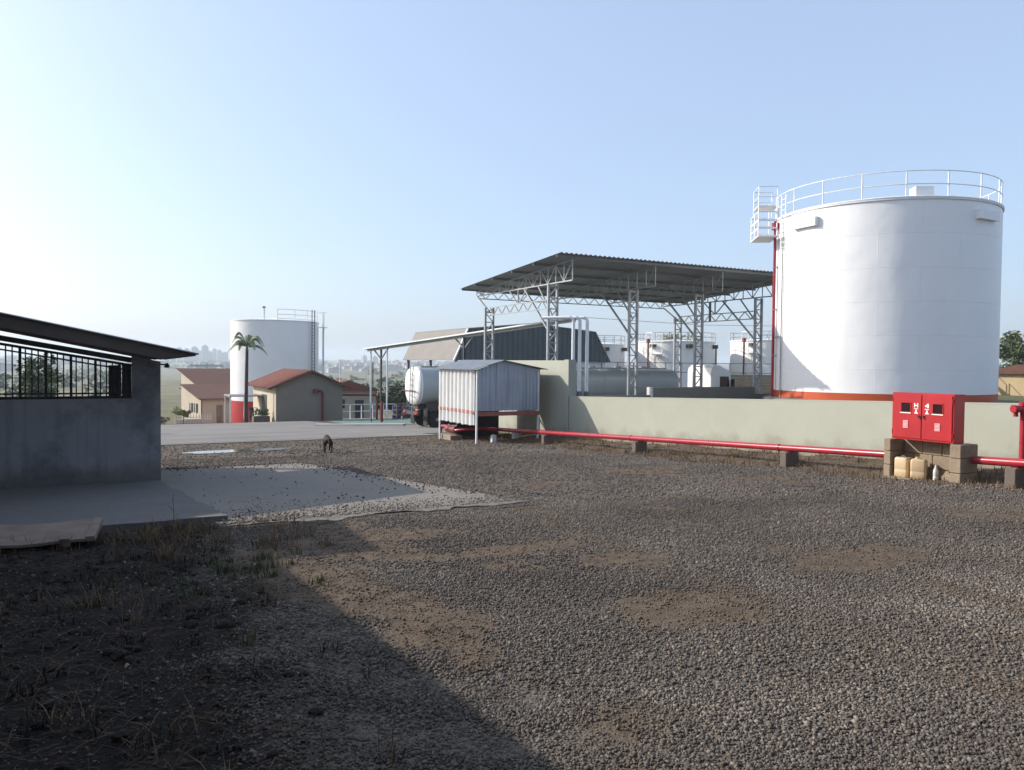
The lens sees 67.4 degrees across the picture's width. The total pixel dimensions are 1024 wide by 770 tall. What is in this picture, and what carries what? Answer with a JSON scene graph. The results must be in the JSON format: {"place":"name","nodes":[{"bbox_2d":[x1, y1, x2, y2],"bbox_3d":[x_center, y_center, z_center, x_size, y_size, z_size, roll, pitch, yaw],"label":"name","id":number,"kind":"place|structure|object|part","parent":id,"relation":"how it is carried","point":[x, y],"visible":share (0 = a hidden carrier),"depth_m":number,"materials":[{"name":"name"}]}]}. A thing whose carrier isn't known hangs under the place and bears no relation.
{"place":"outdoors","nodes":[
{"label":"outdoors","id":0,"kind":"place"},
{"bbox_2d":[161,421,436,445],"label":"road","id":1,"kind":"structure","parent":0,"point":[187,434],"depth_m":38.10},
{"bbox_2d":[161,436,379,443],"bbox_3d":[-11.911,2.293,29.886,15.012,0.170,0.120,0,2,-26],"label":"painted line","id":2,"kind":"object","parent":1,"relation":"on","point":[262,440],"visible":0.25,"depth_m":30.72,"materials":[{"name":"paint"}]},
{"bbox_2d":[331,419,416,423],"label":"green pavement","id":3,"kind":"structure","parent":0,"point":[389,421],"depth_m":55.70,"materials":[{"name":"concrete"}]},
{"bbox_2d":[380,403,382,421],"bbox_3d":[-9.261,2.001,54.624,0.240,1.500,0.240,0,2,-28],"label":"bollard","id":4,"kind":"object","parent":3,"relation":"on","point":[381,412],"visible":0.83,"depth_m":54.55,"materials":[{"name":"red metal"}]},
{"bbox_2d":[392,406,400,418],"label":"drum","id":5,"kind":"object","parent":3,"relation":"on","point":[398,412],"visible":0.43,"depth_m":67.73,"materials":[{"name":"blue plastic"}]},
{"bbox_2d":[402,405,410,418],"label":"drum","id":6,"kind":"object","parent":3,"relation":"on","point":[408,416],"visible":0.39,"depth_m":67.73,"materials":[{"name":"blue plastic"}]},
{"bbox_2d":[359,424,450,433],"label":"yard pavement","id":7,"kind":"structure","parent":0,"point":[417,428],"depth_m":41.48,"materials":[{"name":"grey concrete"}]},
{"bbox_2d":[403,366,461,427],"bbox_3d":[-1.569,0.603,45.128,9.578,3.580,2.560,0,2,-28],"label":"tanker trailer","id":8,"kind":"object","parent":7,"relation":"on","point":[421,390],"visible":0.39,"depth_m":42.44,"materials":[{"name":"metal"}]},
{"bbox_2d":[460,252,772,394],"bbox_3d":[7.943,-2.234,49.922,19.300,9.771,12.605,0,2,-28],"label":"loading canopy","id":9,"kind":"object","parent":7,"relation":"on","point":[561,275],"visible":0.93,"depth_m":47.69,"materials":[{"name":"grey metal"}]},
{"bbox_2d":[576,366,678,395],"bbox_3d":[6.732,0.571,49.540,8.578,3.580,2.560,0,2,-28],"label":"tanker trailer","id":10,"kind":"object","parent":7,"relation":"on","point":[607,381],"visible":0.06,"depth_m":48.40,"materials":[{"name":"metal"}]},
{"bbox_2d":[688,365,734,386],"bbox_3d":[12.701,0.472,52.709,4.300,3.730,3.080,0,2,-28],"label":"truck tractor","id":11,"kind":"object","parent":7,"relation":"on","point":[716,376],"visible":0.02,"depth_m":52.17,"materials":[{"name":"white metal"}]},
{"bbox_3d":[14.491,0.003,52.247,0.930,1.170,0.010,0,2,-28],"label":"side window","id":12,"kind":"part","parent":11,"relation":"part of","materials":[{"name":"black glass"}]},
{"bbox_2d":[0,356,1023,769],"bbox_3d":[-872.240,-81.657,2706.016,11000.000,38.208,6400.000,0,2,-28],"label":"ground","id":13,"kind":"structure","parent":0,"point":[170,388],"depth_m":5.90,"materials":[{"name":"grey gravel"}]},
{"bbox_2d":[13,353,64,396],"bbox_3d":[-24.728,0.532,39.953,2.419,4.547,2.339,2,2,35],"label":"broadleaf tree","id":14,"kind":"object","parent":13,"relation":"on","point":[35,378],"visible":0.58,"depth_m":39.68,"materials":[{"name":"green plant"}]},
{"bbox_2d":[0,517,102,547],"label":"old board","id":15,"kind":"object","parent":13,"relation":"on","point":[37,533],"visible":1,"depth_m":8.68,"materials":[{"name":"brown wood"}]},
{"bbox_2d":[0,312,198,487],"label":"plaster building","id":16,"kind":"structure","parent":13,"relation":"on","point":[113,436],"depth_m":14.44,"materials":[{"name":"grey paint"}]},
{"bbox_2d":[0,479,227,531],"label":"concrete walk","id":17,"kind":"structure","parent":13,"relation":"on","point":[126,504],"depth_m":11.39,"materials":[{"name":"grey concrete"}]},
{"bbox_2d":[161,416,170,423],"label":"garden shrub","id":18,"kind":"object","parent":13,"relation":"on","point":[165,419],"visible":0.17,"depth_m":80.46,"materials":[{"name":"green plant"}]},
{"bbox_2d":[0,527,342,769],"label":"soil clods","id":19,"kind":"object","parent":13,"relation":"on","point":[125,653],"visible":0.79,"depth_m":4.87,"materials":[{"name":"brown soil"}]},
{"bbox_2d":[168,499,177,531],"bbox_3d":[-4.209,1.605,9.500,0.096,0.510,0.136,1,2,9],"label":"dry stalk","id":20,"kind":"object","parent":13,"relation":"on","point":[173,512],"visible":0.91,"depth_m":9.50,"materials":[{"name":"brown plant"}]},
{"bbox_2d":[171,406,191,423],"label":"garden shrub","id":21,"kind":"object","parent":13,"relation":"on","point":[183,413],"visible":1,"depth_m":82.86,"materials":[{"name":"green plant"}]},
{"bbox_2d":[183,348,189,362],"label":"tower block","id":22,"kind":"structure","parent":13,"relation":"on","point":[186,358],"depth_m":1994.53,"materials":[{"name":"grey concrete"}]},
{"bbox_2d":[175,414,212,423],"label":"picket fence","id":23,"kind":"object","parent":13,"relation":"on","point":[190,421],"visible":0.52,"depth_m":85.57,"materials":[{"name":"white wood"}]},
{"bbox_2d":[191,346,197,360],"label":"tower block","id":24,"kind":"structure","parent":13,"relation":"on","point":[194,348],"depth_m":2115.96,"materials":[{"name":"grey concrete"}]},
{"bbox_2d":[61,541,336,647],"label":"green weeds","id":25,"kind":"object","parent":13,"relation":"on","point":[255,570],"visible":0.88,"depth_m":7.04,"materials":[{"name":"plant"}]},
{"bbox_2d":[198,350,200,361],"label":"tower block","id":26,"kind":"structure","parent":13,"relation":"on","point":[199,356],"depth_m":2195.43,"materials":[{"name":"grey concrete"}]},
{"bbox_2d":[176,368,229,422],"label":"tile roof house","id":27,"kind":"structure","parent":13,"relation":"on","point":[203,391],"depth_m":93.18,"materials":[{"name":"beige paint"}]},
{"bbox_2d":[189,403,192,411],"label":"window","id":28,"kind":"structure","parent":27,"relation":"in","point":[190,404],"depth_m":92.15,"materials":[{"name":"white metal"}]},
{"bbox_2d":[194,403,197,412],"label":"window","id":29,"kind":"structure","parent":27,"relation":"in","point":[195,405],"depth_m":91.10,"materials":[{"name":"white metal"}]},
{"bbox_2d":[216,405,222,422],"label":"door","id":30,"kind":"structure","parent":27,"relation":"in","point":[219,408],"depth_m":91.41,"materials":[{"name":"brown wood"}]},
{"bbox_2d":[201,345,208,361],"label":"tower block","id":31,"kind":"structure","parent":13,"relation":"on","point":[204,353],"depth_m":2126.16,"materials":[{"name":"grey concrete"}]},
{"bbox_2d":[189,363,222,368],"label":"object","id":32,"kind":"object","parent":13,"relation":"on","point":[199,365],"visible":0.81,"depth_m":111.77,"materials":[{"name":"grey metal"}]},
{"bbox_2d":[0,505,412,769],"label":"dry grass","id":33,"kind":"structure","parent":13,"relation":"on","point":[172,553],"depth_m":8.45,"materials":[{"name":"brown plant"}]},
{"bbox_2d":[208,351,212,359],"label":"tower block","id":34,"kind":"structure","parent":13,"relation":"on","point":[210,355],"depth_m":2208.04,"materials":[{"name":"grey concrete"}]},
{"bbox_2d":[212,348,216,359],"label":"tower block","id":35,"kind":"structure","parent":13,"relation":"on","point":[214,350],"depth_m":2311.93,"materials":[{"name":"grey concrete"}]},
{"bbox_2d":[216,350,221,360],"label":"tower block","id":36,"kind":"structure","parent":13,"relation":"on","point":[219,355],"depth_m":2298.65,"materials":[{"name":"grey concrete"}]},
{"bbox_2d":[222,352,227,360],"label":"tower block","id":37,"kind":"structure","parent":13,"relation":"on","point":[224,354],"depth_m":2341.92,"materials":[{"name":"grey concrete"}]},
{"bbox_2d":[185,448,284,453],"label":"puddle water","id":38,"kind":"structure","parent":13,"relation":"on","point":[226,451],"depth_m":24.63,"materials":[{"name":"grey liquid"}]},
{"bbox_2d":[224,394,262,422],"bbox_3d":[-23.033,2.304,65.837,2.700,2.950,3.300,0,2,-28],"label":"pergola","id":39,"kind":"object","parent":13,"relation":"on","point":[242,395],"visible":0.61,"depth_m":64.72,"materials":[{"name":"white metal"}]},
{"bbox_2d":[228,332,267,421],"bbox_3d":[-21.276,-0.486,61.879,3.151,7.571,2.002,0,2,-7],"label":"palm tree","id":40,"kind":"object","parent":13,"relation":"on","point":[248,341],"visible":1,"depth_m":61.70,"materials":[{"name":"green plant"}]},
{"bbox_2d":[249,408,253,419],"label":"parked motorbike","id":41,"kind":"object","parent":13,"relation":"on","point":[251,413],"visible":0.78,"depth_m":66.05,"materials":[{"name":"metal"}]},
{"bbox_2d":[0,519,519,769],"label":"matted straw","id":42,"kind":"object","parent":13,"relation":"on","point":[75,692],"visible":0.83,"depth_m":4.66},
{"bbox_2d":[252,408,269,421],"bbox_3d":[-20.057,2.577,61.367,1.259,1.508,0.800,0,2,-28],"label":"planter","id":43,"kind":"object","parent":13,"relation":"on","point":[255,418],"depth_m":61.14,"materials":[{"name":"grey concrete"}]},
{"bbox_2d":[230,306,326,422],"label":"storage tank","id":44,"kind":"object","parent":13,"relation":"on","point":[287,343],"visible":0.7,"depth_m":81.09,"materials":[{"name":"white metal"}]},
{"bbox_2d":[248,368,350,421],"bbox_3d":[-18.698,1.413,66.272,6.625,5.598,11.250,0,2,-28],"label":"brick hut","id":45,"kind":"object","parent":13,"relation":"on","point":[299,395],"visible":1,"depth_m":61.87,"materials":[{"name":"beige paint"}]},
{"bbox_2d":[262,394,266,415],"bbox_3d":[-20.913,2.504,64.818,0.026,3.450,2.300,0,2,-28],"label":"door","id":46,"kind":"structure","parent":45,"relation":"in","point":[264,399],"depth_m":64.61,"materials":[{"name":"white"}]},
{"bbox_2d":[0,522,623,769],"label":"leaf litter","id":47,"kind":"object","parent":13,"relation":"on","point":[179,722],"visible":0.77,"depth_m":4.88,"materials":[{"name":"brown plant"}]},
{"bbox_2d":[323,435,332,452],"bbox_3d":[-5.672,1.796,23.588,0.280,0.506,0.998,0,2,-20],"label":"dog","id":48,"kind":"object","parent":13,"relation":"on","point":[327,439],"visible":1,"depth_m":23.34},
{"bbox_2d":[161,463,529,527],"bbox_3d":[-4.285,2.034,14.688,4.457,0.787,9.969,0,2,-33],"label":"concrete apron","id":49,"kind":"object","parent":13,"relation":"on","point":[229,490],"visible":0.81,"depth_m":13.29,"materials":[{"name":"grey concrete"}]},
{"bbox_2d":[334,379,379,418],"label":"house","id":50,"kind":"structure","parent":13,"relation":"on","point":[357,388],"depth_m":87.96,"materials":[{"name":"beige paint"}]},
{"bbox_2d":[355,400,363,417],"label":"door","id":51,"kind":"structure","parent":50,"relation":"in","point":[357,407],"depth_m":88.14,"materials":[{"name":"grey metal"}]},
{"bbox_2d":[315,423,404,425],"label":"kerb","id":52,"kind":"structure","parent":13,"relation":"on","point":[399,424],"depth_m":46.56,"materials":[{"name":"grey concrete"}]},
{"bbox_2d":[343,394,377,418],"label":"pipe barrier","id":53,"kind":"object","parent":13,"relation":"on","point":[366,395],"visible":0.48,"depth_m":67.76,"materials":[{"name":"red metal"}]},
{"bbox_2d":[361,355,366,363],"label":"tower block","id":54,"kind":"structure","parent":13,"relation":"on","point":[363,358],"depth_m":2257.96,"materials":[{"name":"white concrete"}]},
{"bbox_2d":[0,355,728,372],"bbox_3d":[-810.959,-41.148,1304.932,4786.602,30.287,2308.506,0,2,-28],"label":"town","id":55,"kind":"object","parent":13,"relation":"on","point":[353,365],"visible":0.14,"depth_m":1484.96},
{"bbox_2d":[342,404,401,419],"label":"white rail fence","id":56,"kind":"object","parent":13,"relation":"on","point":[350,411],"visible":0.35,"depth_m":73.75,"materials":[{"name":"metal"}]},
{"bbox_2d":[372,362,373,387],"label":"utility pole","id":57,"kind":"object","parent":13,"relation":"on","point":[372,374],"visible":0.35,"depth_m":111.51,"materials":[{"name":"grey concrete"}]},
{"bbox_2d":[372,356,377,363],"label":"tower block","id":58,"kind":"structure","parent":13,"relation":"on","point":[375,359],"depth_m":2158.86,"materials":[{"name":"white concrete"}]},
{"bbox_2d":[377,379,411,413],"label":"broadleaf tree","id":59,"kind":"object","parent":13,"relation":"on","point":[398,396],"visible":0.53,"depth_m":91.14,"materials":[{"name":"green plant"}]},
{"bbox_2d":[393,403,406,419],"bbox_3d":[-8.829,2.121,60.523,0.870,1.350,0.870,0,2,-28],"label":"steel rack","id":60,"kind":"object","parent":13,"relation":"on","point":[402,409],"visible":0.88,"depth_m":60.64,"materials":[{"name":"grey metal"}]},
{"bbox_2d":[363,319,576,419],"bbox_3d":[-4.216,-0.546,56.099,0.900,7.821,24.131,-1,2,-42],"label":"walkway awning","id":61,"kind":"object","parent":13,"relation":"on","point":[479,333],"visible":0.75,"depth_m":57.39,"materials":[{"name":"white metal"}]},
{"bbox_2d":[441,425,498,439],"bbox_3d":[-1.912,1.925,30.037,2.903,0.688,1.226,2,2,44],"label":"pump set","id":62,"kind":"object","parent":13,"relation":"on","point":[452,430],"visible":0.88,"depth_m":29.81,"materials":[{"name":"red paint"}]},
{"bbox_2d":[433,360,547,443],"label":"sheet metal shed","id":63,"kind":"structure","parent":13,"relation":"on","point":[470,396],"depth_m":28.25,"materials":[{"name":"white metal"}]},
{"bbox_2d":[490,435,495,441],"bbox_3d":[-0.676,1.966,28.029,0.170,0.305,0.170,0,2,-28],"label":"loose block","id":64,"kind":"object","parent":13,"relation":"on","point":[493,438],"depth_m":27.96,"materials":[{"name":"white concrete"}]},
{"bbox_2d":[0,356,1009,395],"bbox_3d":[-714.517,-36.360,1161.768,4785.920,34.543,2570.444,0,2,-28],"label":"woods","id":65,"kind":"object","parent":13,"relation":"on","point":[66,381],"visible":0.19,"depth_m":393.58,"materials":[{"name":"green plant"}]},
{"bbox_2d":[403,323,610,405],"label":"warehouse","id":66,"kind":"structure","parent":13,"relation":"on","point":[527,344],"depth_m":80.51,"materials":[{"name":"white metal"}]},
{"bbox_2d":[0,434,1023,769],"bbox_3d":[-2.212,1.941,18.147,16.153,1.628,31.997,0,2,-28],"label":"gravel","id":67,"kind":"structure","parent":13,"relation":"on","point":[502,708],"depth_m":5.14,"materials":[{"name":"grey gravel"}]},
{"bbox_2d":[512,432,518,438],"bbox_3d":[0.138,1.878,29.479,0.220,0.386,0.220,0,2,-28],"label":"loose block","id":68,"kind":"object","parent":13,"relation":"on","point":[515,435],"depth_m":29.39,"materials":[{"name":"grey concrete"}]},
{"bbox_2d":[541,435,553,443],"bbox_3d":[1.219,1.936,26.317,0.400,0.470,0.180,0,2,-28],"label":"pipe support","id":69,"kind":"object","parent":13,"relation":"on","point":[545,439],"visible":0.56,"depth_m":26.23,"materials":[{"name":"concrete"}]},
{"bbox_2d":[541,316,574,359],"bbox_3d":[2.075,-1.060,34.597,1.606,4.090,0.233,1,2,18],"label":"loading pipe","id":70,"kind":"object","parent":13,"relation":"on","point":[573,333],"visible":0.59,"depth_m":34.32,"materials":[{"name":"white metal"}]},
{"bbox_2d":[555,316,588,395],"bbox_3d":[2.700,-1.054,34.635,1.606,4.090,0.233,1,2,18],"label":"loading pipe","id":71,"kind":"object","parent":13,"relation":"on","point":[586,392],"visible":0.81,"depth_m":34.36,"materials":[{"name":"white metal"}]},
{"bbox_2d":[572,316,581,395],"bbox_3d":[2.370,-1.057,34.618,1.606,4.090,0.233,1,2,18],"label":"loading pipe","id":72,"kind":"object","parent":13,"relation":"on","point":[578,392],"visible":0.82,"depth_m":34.34,"materials":[{"name":"white metal"}]},
{"bbox_2d":[598,335,626,367],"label":"storage tank","id":73,"kind":"object","parent":13,"relation":"on","point":[615,352],"visible":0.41,"depth_m":94.24,"materials":[{"name":"white metal"}]},
{"bbox_2d":[632,441,646,453],"bbox_3d":[3.614,1.833,21.808,0.400,0.491,0.180,0,2,-28],"label":"pipe support","id":74,"kind":"object","parent":13,"relation":"on","point":[639,446],"visible":0.54,"depth_m":21.72,"materials":[{"name":"grey concrete"}]},
{"bbox_2d":[588,317,751,325],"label":"power cable","id":75,"kind":"object","parent":13,"relation":"on","point":[688,324],"visible":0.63,"depth_m":66.55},
{"bbox_2d":[634,332,717,386],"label":"storage tank","id":76,"kind":"object","parent":13,"relation":"on","point":[660,351],"visible":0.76,"depth_m":92.19,"materials":[{"name":"white metal"}]},
{"bbox_2d":[661,331,700,339],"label":"broadleaf tree","id":77,"kind":"object","parent":13,"relation":"on","point":[676,337],"visible":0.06,"depth_m":104.82,"materials":[{"name":"green plant"}]},
{"bbox_2d":[592,387,770,398],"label":"bund wall","id":78,"kind":"structure","parent":13,"relation":"on","point":[711,392],"depth_m":42.95,"materials":[{"name":"grey concrete"}]},
{"bbox_2d":[601,362,770,386],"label":"steel railing","id":79,"kind":"object","parent":13,"relation":"on","point":[681,366],"visible":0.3,"depth_m":83.81,"materials":[{"name":"grey metal"}]},
{"bbox_2d":[715,349,716,364],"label":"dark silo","id":80,"kind":"object","parent":13,"relation":"on","point":[715,356],"depth_m":99.47,"materials":[{"name":"grey metal"}]},
{"bbox_2d":[441,424,1023,466],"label":"fire water pipe","id":81,"kind":"object","parent":13,"relation":"on","point":[1001,461],"visible":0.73,"depth_m":17.86,"materials":[{"name":"red metal"}]},
{"bbox_2d":[463,432,1023,491],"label":"wall foot grass","id":82,"kind":"structure","parent":13,"relation":"on","point":[741,454],"depth_m":18.80,"materials":[{"name":"brown plant"}]},
{"bbox_2d":[475,360,1019,468],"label":"boundary wall","id":83,"kind":"structure","parent":13,"relation":"on","point":[991,429],"depth_m":20.36,"materials":[{"name":"beige concrete"}]},
{"bbox_2d":[729,331,771,390],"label":"storage tank","id":84,"kind":"object","parent":13,"relation":"on","point":[741,350],"visible":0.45,"depth_m":94.28,"materials":[{"name":"white metal"}]},
{"bbox_2d":[731,375,770,393],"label":"block wall","id":85,"kind":"structure","parent":13,"relation":"on","point":[743,380],"depth_m":70.51,"materials":[{"name":"grey concrete"}]},
{"bbox_2d":[780,451,798,466],"bbox_3d":[6.151,1.709,17.035,0.400,0.482,0.180,0,2,-28],"label":"pipe support","id":86,"kind":"object","parent":13,"relation":"on","point":[788,458],"visible":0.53,"depth_m":16.95,"materials":[{"name":"grey concrete"}]},
{"bbox_2d":[750,169,1006,402],"bbox_3d":[19.080,-4.555,39.848,11.571,11.350,11.460,0,2,-28],"label":"storage tank","id":87,"kind":"object","parent":13,"relation":"on","point":[880,299],"visible":1,"depth_m":35.31,"materials":[{"name":"white metal"}]},
{"bbox_2d":[894,455,912,477],"bbox_3d":[7.367,1.516,14.446,0.230,0.410,0.256,0,2,-32],"label":"jerrycan","id":88,"kind":"object","parent":13,"relation":"on","point":[902,465],"visible":0.91,"depth_m":14.36,"materials":[{"name":"beige plastic"}]},
{"bbox_2d":[910,457,927,479],"bbox_3d":[7.500,1.526,14.154,0.256,0.410,0.230,2,2,38],"label":"jerrycan","id":89,"kind":"object","parent":13,"relation":"on","point":[918,467],"visible":0.91,"depth_m":14.07,"materials":[{"name":"beige plastic"}]},
{"bbox_2d":[881,438,977,482],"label":"cabinet plinth","id":90,"kind":"structure","parent":13,"relation":"on","point":[955,460],"depth_m":14.07,"materials":[{"name":"concrete"}]},
{"bbox_2d":[892,392,964,443],"bbox_3d":[7.576,0.585,14.039,0.348,0.871,1.200,0,2,-28],"label":"hose cabinet","id":91,"kind":"object","parent":90,"relation":"on","point":[933,417],"visible":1,"depth_m":13.85,"materials":[{"name":"red metal"}]},
{"bbox_3d":[7.303,0.575,14.232,0.047,0.806,0.585,0,2,-28],"label":"door","id":92,"kind":"part","parent":91,"relation":"part of","materials":[{"name":"red paint"}]},
{"bbox_3d":[7.583,0.592,13.705,0.047,0.806,0.585,0,2,-28],"label":"door","id":93,"kind":"part","parent":91,"relation":"part of","materials":[{"name":"red paint"}]},
{"bbox_2d":[933,465,938,479],"bbox_3d":[7.675,1.591,13.910,0.092,0.295,0.091,0,2,-28],"label":"plastic bottle","id":94,"kind":"object","parent":13,"relation":"on","point":[935,472],"visible":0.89,"depth_m":13.88,"materials":[{"name":"white plastic"}]},
{"bbox_2d":[942,471,950,480],"bbox_3d":[7.837,1.644,13.777,0.160,0.200,0.190,0,2,-28],"label":"broken block","id":95,"kind":"object","parent":13,"relation":"on","point":[946,475],"depth_m":13.74,"materials":[{"name":"beige concrete"}]},
{"bbox_2d":[998,365,1023,395],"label":"tan shed","id":96,"kind":"structure","parent":13,"relation":"on","point":[1011,380],"depth_m":58.90,"materials":[{"name":"beige paint"}]},
{"bbox_2d":[999,330,1023,368],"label":"broadleaf tree","id":97,"kind":"object","parent":13,"relation":"on","point":[1010,349],"visible":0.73,"depth_m":63.56,"materials":[{"name":"green plant"}]},
{"bbox_2d":[1004,467,1023,488],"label":"pipe support","id":98,"kind":"object","parent":13,"relation":"on","point":[1014,477],"visible":0.57,"depth_m":12.69,"materials":[{"name":"grey concrete"}]},
{"bbox_2d":[1010,402,1023,458],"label":"hydrant riser","id":99,"kind":"object","parent":13,"relation":"on","point":[1015,409],"visible":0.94,"depth_m":12.85,"materials":[{"name":"red paint"}]},
{"bbox_2d":[0,0,1023,366],"label":"sky","id":100,"kind":"structure","parent":0,"point":[172,172],"materials":[{"name":"blue"}]}
]}

